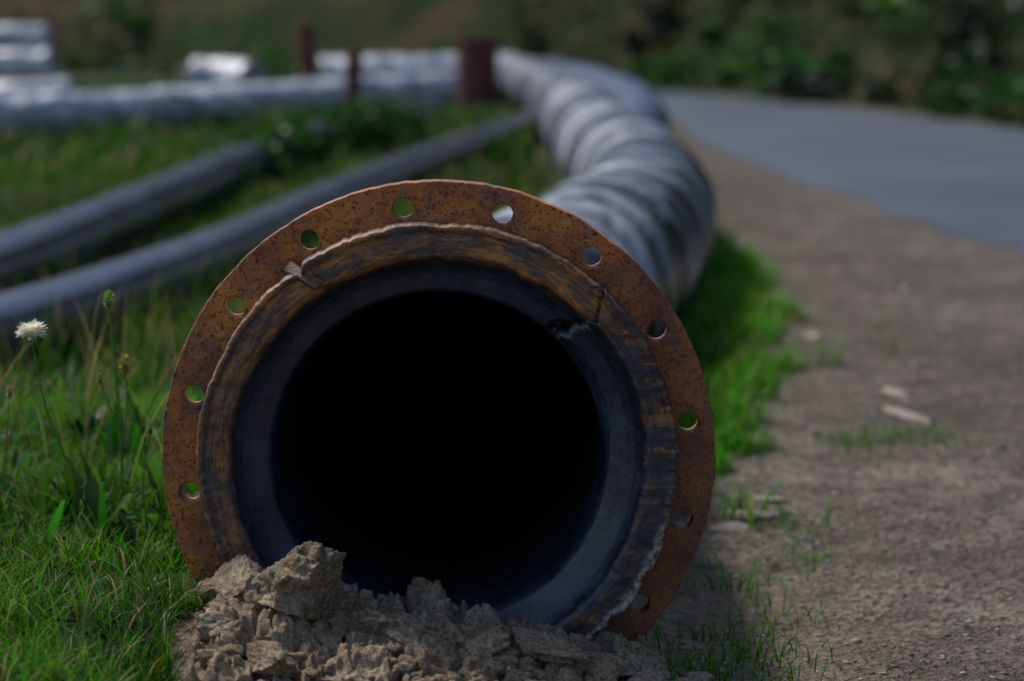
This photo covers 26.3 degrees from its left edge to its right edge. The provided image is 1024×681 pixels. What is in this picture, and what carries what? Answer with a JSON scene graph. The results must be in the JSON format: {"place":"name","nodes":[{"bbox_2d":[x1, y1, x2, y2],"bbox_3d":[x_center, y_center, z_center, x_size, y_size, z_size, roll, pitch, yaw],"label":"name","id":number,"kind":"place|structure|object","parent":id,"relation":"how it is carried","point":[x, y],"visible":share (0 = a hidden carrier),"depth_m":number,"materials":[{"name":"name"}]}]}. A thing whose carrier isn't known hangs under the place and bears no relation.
{"place":"outdoors","nodes":[
{"label":"outdoors","id":0,"kind":"place"},
{"bbox_2d":[0,70,995,680],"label":"grass","id":1,"kind":"structure","parent":0,"point":[732,314],"depth_m":3.77,"materials":[{"name":"green plant"}]},
{"bbox_2d":[0,0,1023,680],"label":"ground","id":2,"kind":"structure","parent":0,"point":[392,26],"depth_m":4.29,"materials":[{"name":"soil"}]},
{"bbox_2d":[0,382,65,494],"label":"wildflower","id":3,"kind":"object","parent":2,"relation":"on","point":[9,394],"visible":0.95,"depth_m":2.61,"materials":[{"name":"green plant"}]},
{"bbox_2d":[0,24,75,95],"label":"pipe stack","id":4,"kind":"object","parent":2,"relation":"on","point":[27,61],"visible":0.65,"depth_m":15.22,"materials":[{"name":"plastic"}]},
{"bbox_2d":[15,318,84,504],"bbox_3d":[-0.514,0.108,2.476,0.091,0.269,0.037,-6,10,-34],"label":"wildflower","id":5,"kind":"object","parent":2,"relation":"on","point":[34,326],"visible":0.88,"depth_m":2.45,"materials":[{"name":"white plant"}]},
{"bbox_2d":[0,422,153,553],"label":"wildflower","id":6,"kind":"object","parent":2,"relation":"on","point":[149,430],"visible":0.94,"depth_m":2.44,"materials":[{"name":"green plant"}]},
{"bbox_2d":[0,369,199,637],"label":"broadleaf weeds","id":7,"kind":"object","parent":2,"relation":"on","point":[96,509],"visible":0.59,"depth_m":2.58,"materials":[{"name":"green plant"}]},
{"bbox_2d":[96,290,130,500],"bbox_3d":[-0.450,0.090,2.490,0.041,0.299,0.017,0,8,0],"label":"wildflower","id":8,"kind":"object","parent":2,"relation":"on","point":[123,367],"visible":0.94,"depth_m":2.48,"materials":[{"name":"green plant"}]},
{"bbox_2d":[0,95,445,291],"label":"long pipe","id":9,"kind":"object","parent":2,"relation":"on","point":[114,218],"visible":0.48,"depth_m":6.16,"materials":[{"name":"grey plastic"}]},
{"bbox_2d":[187,57,267,85],"bbox_3d":[-2.202,-2.025,16.958,0.615,0.321,0.344,5,10,32],"label":"pipe offcut","id":10,"kind":"object","parent":2,"relation":"on","point":[206,71],"visible":0.59,"depth_m":16.91,"materials":[{"name":"plastic"}]},
{"bbox_2d":[0,71,455,139],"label":"wrapped pipe","id":11,"kind":"object","parent":2,"relation":"on","point":[182,104],"visible":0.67,"depth_m":13.43,"materials":[{"name":"plastic"}]},
{"bbox_2d":[0,106,540,366],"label":"long pipe","id":12,"kind":"object","parent":2,"relation":"on","point":[254,227],"visible":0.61,"depth_m":5.18,"materials":[{"name":"grey plastic"}]},
{"bbox_2d":[168,0,430,202],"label":"weed clumps","id":13,"kind":"object","parent":2,"relation":"on","point":[343,117],"visible":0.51,"depth_m":10.49,"materials":[{"name":"green plant"}]},
{"bbox_2d":[297,22,315,79],"bbox_3d":[-1.571,-2.062,16.875,0.124,0.760,0.124,-7,11,-28],"label":"rusty post","id":14,"kind":"object","parent":2,"relation":"on","point":[306,48],"visible":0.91,"depth_m":16.80,"materials":[{"name":"metal"}]},
{"bbox_2d":[345,52,361,135],"bbox_3d":[-0.816,-1.167,11.254,0.084,0.620,0.084,-2,8,-29],"label":"rusty post","id":15,"kind":"object","parent":2,"relation":"on","point":[353,77],"visible":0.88,"depth_m":11.20,"materials":[{"name":"metal"}]},
{"bbox_2d":[318,52,518,101],"bbox_3d":[-0.679,-2.098,17.608,2.002,0.412,0.627,-6,10,-36],"label":"wrapped pipe","id":16,"kind":"object","parent":2,"relation":"on","point":[372,65],"visible":0.23,"depth_m":17.18,"materials":[{"name":"plastic"}]},
{"bbox_2d":[179,576,687,680],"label":"soil heap","id":17,"kind":"object","parent":2,"relation":"on","point":[423,595],"visible":0.5,"depth_m":2.11,"materials":[{"name":"soil"}]},
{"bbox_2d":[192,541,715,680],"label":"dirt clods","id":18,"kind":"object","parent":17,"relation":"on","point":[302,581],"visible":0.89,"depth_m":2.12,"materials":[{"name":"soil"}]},
{"bbox_2d":[162,55,716,640],"bbox_3d":[0.107,-1.103,10.544,0.930,0.565,16.869,0,8,0],"label":"flanged pipe","id":19,"kind":"object","parent":2,"relation":"on","point":[458,389],"visible":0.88,"depth_m":2.26,"materials":[{"name":"metal"}]},
{"bbox_2d":[454,36,499,116],"bbox_3d":[-0.248,-1.812,15.503,0.324,0.660,0.324,-3,9,-28],"label":"rusty post","id":20,"kind":"object","parent":2,"relation":"on","point":[477,69],"visible":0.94,"depth_m":15.37,"materials":[{"name":"metal"}]},
{"bbox_2d":[330,54,670,132],"bbox_3d":[0.158,-1.570,14.097,1.832,0.392,11.536,-1,9,-10],"label":"curved pipe","id":21,"kind":"object","parent":2,"relation":"on","point":[640,98],"visible":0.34,"depth_m":12.26,"materials":[{"name":"light grey plastic"}]},
{"bbox_2d":[16,0,1023,129],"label":"hillside shrubs","id":22,"kind":"object","parent":2,"relation":"on","point":[818,83],"visible":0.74,"depth_m":19.11,"materials":[{"name":"green plant"}]},
{"bbox_2d":[708,333,934,531],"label":"flat stones","id":23,"kind":"object","parent":2,"relation":"on","point":[904,414],"visible":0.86,"depth_m":3.17,"materials":[{"name":"grey stone"}]},
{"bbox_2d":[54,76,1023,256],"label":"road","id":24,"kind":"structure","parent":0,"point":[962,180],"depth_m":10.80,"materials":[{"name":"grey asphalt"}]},
{"bbox_2d":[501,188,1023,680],"bbox_3d":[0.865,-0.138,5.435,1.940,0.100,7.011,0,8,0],"label":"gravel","id":25,"kind":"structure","parent":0,"point":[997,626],"depth_m":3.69,"materials":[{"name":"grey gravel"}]}
]}

